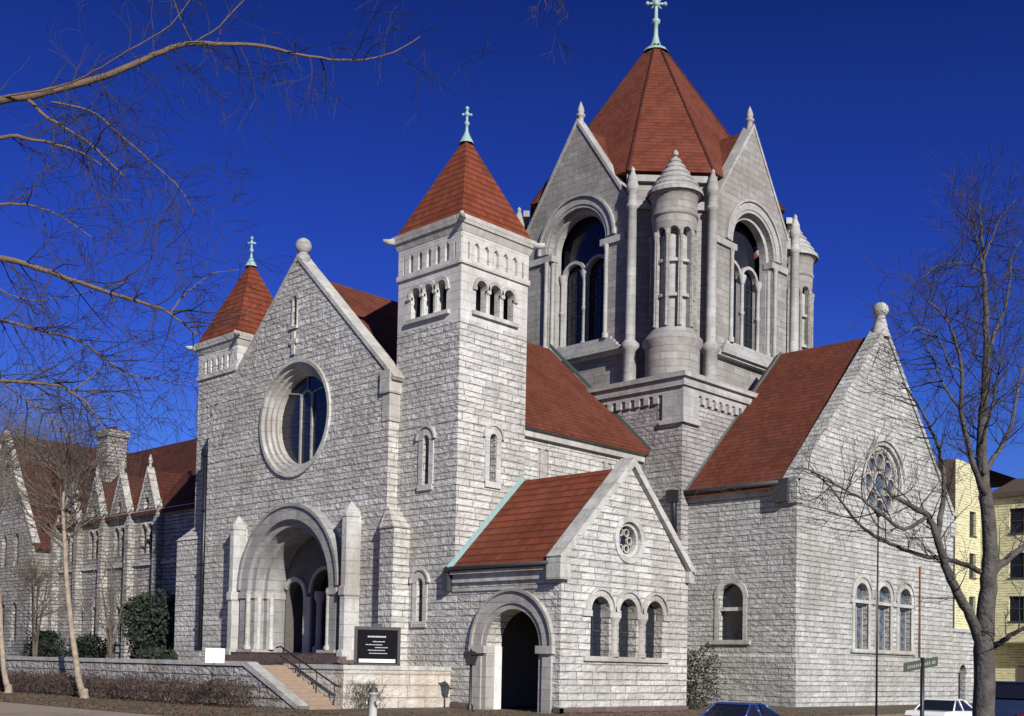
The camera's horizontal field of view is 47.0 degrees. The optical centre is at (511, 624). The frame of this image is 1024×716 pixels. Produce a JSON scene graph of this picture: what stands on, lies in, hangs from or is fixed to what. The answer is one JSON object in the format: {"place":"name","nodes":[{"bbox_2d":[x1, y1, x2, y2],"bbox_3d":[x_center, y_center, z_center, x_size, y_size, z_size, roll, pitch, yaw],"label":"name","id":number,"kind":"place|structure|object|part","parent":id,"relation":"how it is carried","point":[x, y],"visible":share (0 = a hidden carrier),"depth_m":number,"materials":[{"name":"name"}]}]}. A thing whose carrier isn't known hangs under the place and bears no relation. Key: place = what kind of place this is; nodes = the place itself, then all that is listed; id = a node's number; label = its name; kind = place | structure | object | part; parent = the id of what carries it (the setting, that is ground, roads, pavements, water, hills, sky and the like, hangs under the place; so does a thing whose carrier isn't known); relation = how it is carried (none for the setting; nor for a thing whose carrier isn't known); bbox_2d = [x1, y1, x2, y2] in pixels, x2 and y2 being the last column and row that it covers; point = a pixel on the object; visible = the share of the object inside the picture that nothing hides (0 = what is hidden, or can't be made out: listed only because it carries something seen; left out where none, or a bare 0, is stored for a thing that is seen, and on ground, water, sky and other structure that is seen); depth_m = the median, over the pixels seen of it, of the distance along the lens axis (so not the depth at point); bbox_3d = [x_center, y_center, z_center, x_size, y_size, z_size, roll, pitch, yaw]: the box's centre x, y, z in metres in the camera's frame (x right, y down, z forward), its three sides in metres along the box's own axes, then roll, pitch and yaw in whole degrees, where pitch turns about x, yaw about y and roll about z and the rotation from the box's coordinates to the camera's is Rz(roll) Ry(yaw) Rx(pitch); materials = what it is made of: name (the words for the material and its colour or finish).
{"place":"outdoors","nodes":[
{"label":"outdoors","id":0,"kind":"place"},
{"bbox_2d":[0,702,903,715],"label":"pavement","id":1,"kind":"structure","parent":0,"point":[12,709],"depth_m":40.05,"materials":[{"name":"concrete"}]},
{"bbox_2d":[0,689,971,715],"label":"lawn","id":2,"kind":"structure","parent":0,"point":[867,710],"depth_m":47.89,"materials":[{"name":"brown plant"}]},
{"bbox_2d":[19,630,67,656],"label":"evergreen bush","id":3,"kind":"object","parent":2,"relation":"on","point":[49,644],"visible":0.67,"depth_m":85.11,"materials":[{"name":"green plant"}]},
{"bbox_2d":[0,327,115,692],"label":"street tree","id":4,"kind":"object","parent":2,"relation":"on","point":[7,686],"visible":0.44,"depth_m":61.35,"materials":[{"name":"beige plant"}]},
{"bbox_2d":[0,498,116,656],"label":"bare tree","id":5,"kind":"object","parent":2,"relation":"on","point":[34,578],"visible":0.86,"depth_m":81.88,"materials":[{"name":"brown plant"}]},
{"bbox_2d":[0,339,162,697],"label":"street tree","id":6,"kind":"object","parent":2,"relation":"on","point":[63,508],"visible":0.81,"depth_m":55.63,"materials":[{"name":"beige plant"}]},
{"bbox_2d":[65,631,107,657],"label":"evergreen bush","id":7,"kind":"object","parent":2,"relation":"on","point":[87,647],"visible":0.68,"depth_m":81.64,"materials":[{"name":"green plant"}]},
{"bbox_2d":[0,426,196,658],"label":"parish house","id":8,"kind":"structure","parent":2,"relation":"on","point":[175,516],"depth_m":92.70,"materials":[{"name":"stone"}]},
{"bbox_2d":[56,504,172,657],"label":"bare tree","id":9,"kind":"object","parent":2,"relation":"on","point":[111,645],"visible":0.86,"depth_m":77.06,"materials":[{"name":"brown plant"}]},
{"bbox_2d":[0,666,266,707],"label":"hedge","id":10,"kind":"object","parent":2,"relation":"on","point":[29,681],"visible":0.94,"depth_m":52.05,"materials":[{"name":"brown plant"}]},
{"bbox_2d":[119,588,175,651],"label":"evergreen bush","id":11,"kind":"object","parent":2,"relation":"on","point":[143,616],"visible":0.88,"depth_m":71.42,"materials":[{"name":"green plant"}]},
{"bbox_2d":[127,644,167,658],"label":"evergreen bush","id":12,"kind":"object","parent":2,"relation":"on","point":[131,656],"visible":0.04,"depth_m":78.82,"materials":[{"name":"green plant"}]},
{"bbox_2d":[0,656,307,708],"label":"retaining wall","id":13,"kind":"structure","parent":2,"relation":"on","point":[278,694],"depth_m":52.30,"materials":[{"name":"stone"}]},
{"bbox_2d":[205,648,224,705],"bbox_3d":[-12.090,2.404,47.877,0.760,2.848,0.377,1,-2,-9],"label":"posted sign","id":14,"kind":"object","parent":2,"relation":"on","point":[214,655],"visible":0.96,"depth_m":47.74,"materials":[{"name":"white metal"}]},
{"bbox_2d":[260,664,340,709],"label":"stone steps","id":15,"kind":"structure","parent":2,"relation":"on","point":[301,688],"depth_m":48.11,"materials":[{"name":"beige stone"}]},
{"bbox_2d":[276,646,340,704],"bbox_3d":[-8.471,2.164,48.682,4.512,2.542,0.070,-1,-3,44],"label":"handrail","id":16,"kind":"object","parent":15,"relation":"on","point":[317,672],"visible":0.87,"depth_m":48.52,"materials":[{"name":"black metal"}]},
{"bbox_2d":[336,679,392,709],"bbox_3d":[-5.883,2.772,47.977,1.763,1.366,3.777,-1,-3,44],"label":"bare shrub","id":17,"kind":"object","parent":2,"relation":"on","point":[357,693],"visible":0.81,"depth_m":47.60,"materials":[{"name":"brown plant"}]},
{"bbox_2d":[283,663,451,708],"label":"retaining wall","id":18,"kind":"structure","parent":2,"relation":"on","point":[419,686],"depth_m":49.27,"materials":[{"name":"stone"}]},
{"bbox_2d":[366,684,380,715],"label":"fire hydrant","id":19,"kind":"object","parent":2,"relation":"on","point":[372,702],"visible":1,"depth_m":35.89,"materials":[{"name":"white metal"}]},
{"bbox_2d":[0,690,904,715],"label":"fallen leaves","id":20,"kind":"object","parent":2,"relation":"on","point":[162,701],"visible":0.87,"depth_m":46.03,"materials":[{"name":"brown plant"}]},
{"bbox_2d":[462,649,479,710],"bbox_3d":[-1.719,2.315,48.676,0.560,2.600,0.560,-1,-3,44],"label":"lamp post","id":21,"kind":"object","parent":2,"relation":"on","point":[470,656],"visible":0.96,"depth_m":48.60,"materials":[{"name":"black metal"}]},
{"bbox_2d":[686,644,726,708],"bbox_3d":[8.499,2.863,56.438,3.556,3.890,3.472,1,-2,11],"label":"corner shrub","id":22,"kind":"object","parent":2,"relation":"on","point":[695,691],"visible":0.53,"depth_m":55.69,"materials":[{"name":"plant"}]},
{"bbox_2d":[936,459,1023,680],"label":"apartment building","id":23,"kind":"structure","parent":2,"relation":"on","point":[1009,662],"depth_m":97.57,"materials":[{"name":"yellow paint"}]},
{"bbox_2d":[969,597,972,606],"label":"window","id":24,"kind":"structure","parent":23,"relation":"in","point":[970,598],"depth_m":98.50,"materials":[{"name":"black glass"}]},
{"bbox_2d":[969,554,976,579],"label":"window","id":25,"kind":"structure","parent":23,"relation":"in","point":[970,571],"depth_m":98.31,"materials":[{"name":"black glass"}]},
{"bbox_2d":[969,512,976,537],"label":"window","id":26,"kind":"structure","parent":23,"relation":"in","point":[971,514],"depth_m":98.64,"materials":[{"name":"black glass"}]},
{"bbox_2d":[1008,596,1023,622],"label":"window","id":27,"kind":"structure","parent":23,"relation":"in","point":[1015,599],"depth_m":97.26,"materials":[{"name":"black glass"}]},
{"bbox_2d":[1008,553,1023,578],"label":"window","id":28,"kind":"structure","parent":23,"relation":"in","point":[1018,570],"depth_m":97.33,"materials":[{"name":"black glass"}]},
{"bbox_2d":[1008,508,1023,534],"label":"window","id":29,"kind":"structure","parent":23,"relation":"in","point":[1016,516],"depth_m":97.52,"materials":[{"name":"black glass"}]},
{"bbox_2d":[0,0,1023,490],"label":"sky","id":30,"kind":"structure","parent":0,"point":[844,97],"materials":[{"name":"blue"}]},
{"bbox_2d":[174,0,973,713],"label":"church","id":31,"kind":"structure","parent":0,"point":[502,438],"depth_m":63.18,"materials":[{"name":"stone"}]},
{"bbox_3d":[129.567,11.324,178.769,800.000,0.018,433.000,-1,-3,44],"label":"road","id":32,"kind":"structure","parent":0,"visible":0},
{"bbox_2d":[0,0,573,524],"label":"overhanging tree","id":33,"kind":"object","parent":32,"relation":"on","point":[60,88],"visible":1,"depth_m":15.22,"materials":[{"name":"brown plant"}]},
{"bbox_2d":[697,702,780,715],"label":"parked car","id":34,"kind":"object","parent":32,"relation":"on","point":[736,709],"visible":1,"depth_m":36.86,"materials":[{"name":"blue paint"}]},
{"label":"windows","id":35,"kind":"part","parent":34,"relation":"part of","materials":[{"name":"blue glass"}]},
{"bbox_2d":[875,513,879,715],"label":"slender pole","id":36,"kind":"object","parent":32,"relation":"on","point":[876,693],"visible":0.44,"depth_m":32.05,"materials":[{"name":"black metal"}]},
{"bbox_2d":[904,698,971,715],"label":"parked car","id":37,"kind":"object","parent":32,"relation":"on","point":[945,707],"visible":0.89,"depth_m":46.94,"materials":[{"name":"white paint"}]},
{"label":"windows","id":38,"kind":"part","parent":37,"relation":"part of","materials":[{"name":"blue glass"}]},
{"bbox_2d":[995,681,1023,715],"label":"parked van","id":39,"kind":"object","parent":32,"relation":"on","point":[1009,698],"visible":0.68,"depth_m":51.45,"materials":[{"name":"blue paint"}]},
{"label":"windows","id":40,"kind":"part","parent":39,"relation":"part of","materials":[{"name":"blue glass"}]},
{"label":"ground","id":41,"kind":"structure","parent":0,"visible":0},
{"bbox_2d":[692,140,1023,715],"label":"bare tree","id":42,"kind":"object","parent":41,"relation":"on","point":[981,623],"visible":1,"depth_m":17.86,"materials":[{"name":"brown plant"}]},
{"bbox_2d":[903,656,937,715],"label":"street name sign","id":43,"kind":"object","parent":41,"relation":"on","point":[922,663],"visible":1,"depth_m":23.97,"materials":[{"name":"green metal"}]},
{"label":"terrace floor","id":44,"kind":"structure","parent":0,"visible":0},
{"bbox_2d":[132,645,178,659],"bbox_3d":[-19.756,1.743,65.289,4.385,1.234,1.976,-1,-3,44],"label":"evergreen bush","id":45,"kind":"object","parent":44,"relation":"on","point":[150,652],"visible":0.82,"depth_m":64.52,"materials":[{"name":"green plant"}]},
{"bbox_2d":[354,623,400,665],"bbox_3d":[-5.793,0.919,50.646,1.980,1.900,0.200,2,-2,-11],"label":"notice board","id":46,"kind":"object","parent":44,"relation":"on","point":[378,644],"visible":0.99,"depth_m":50.60,"materials":[{"name":"black paint"}]}
]}

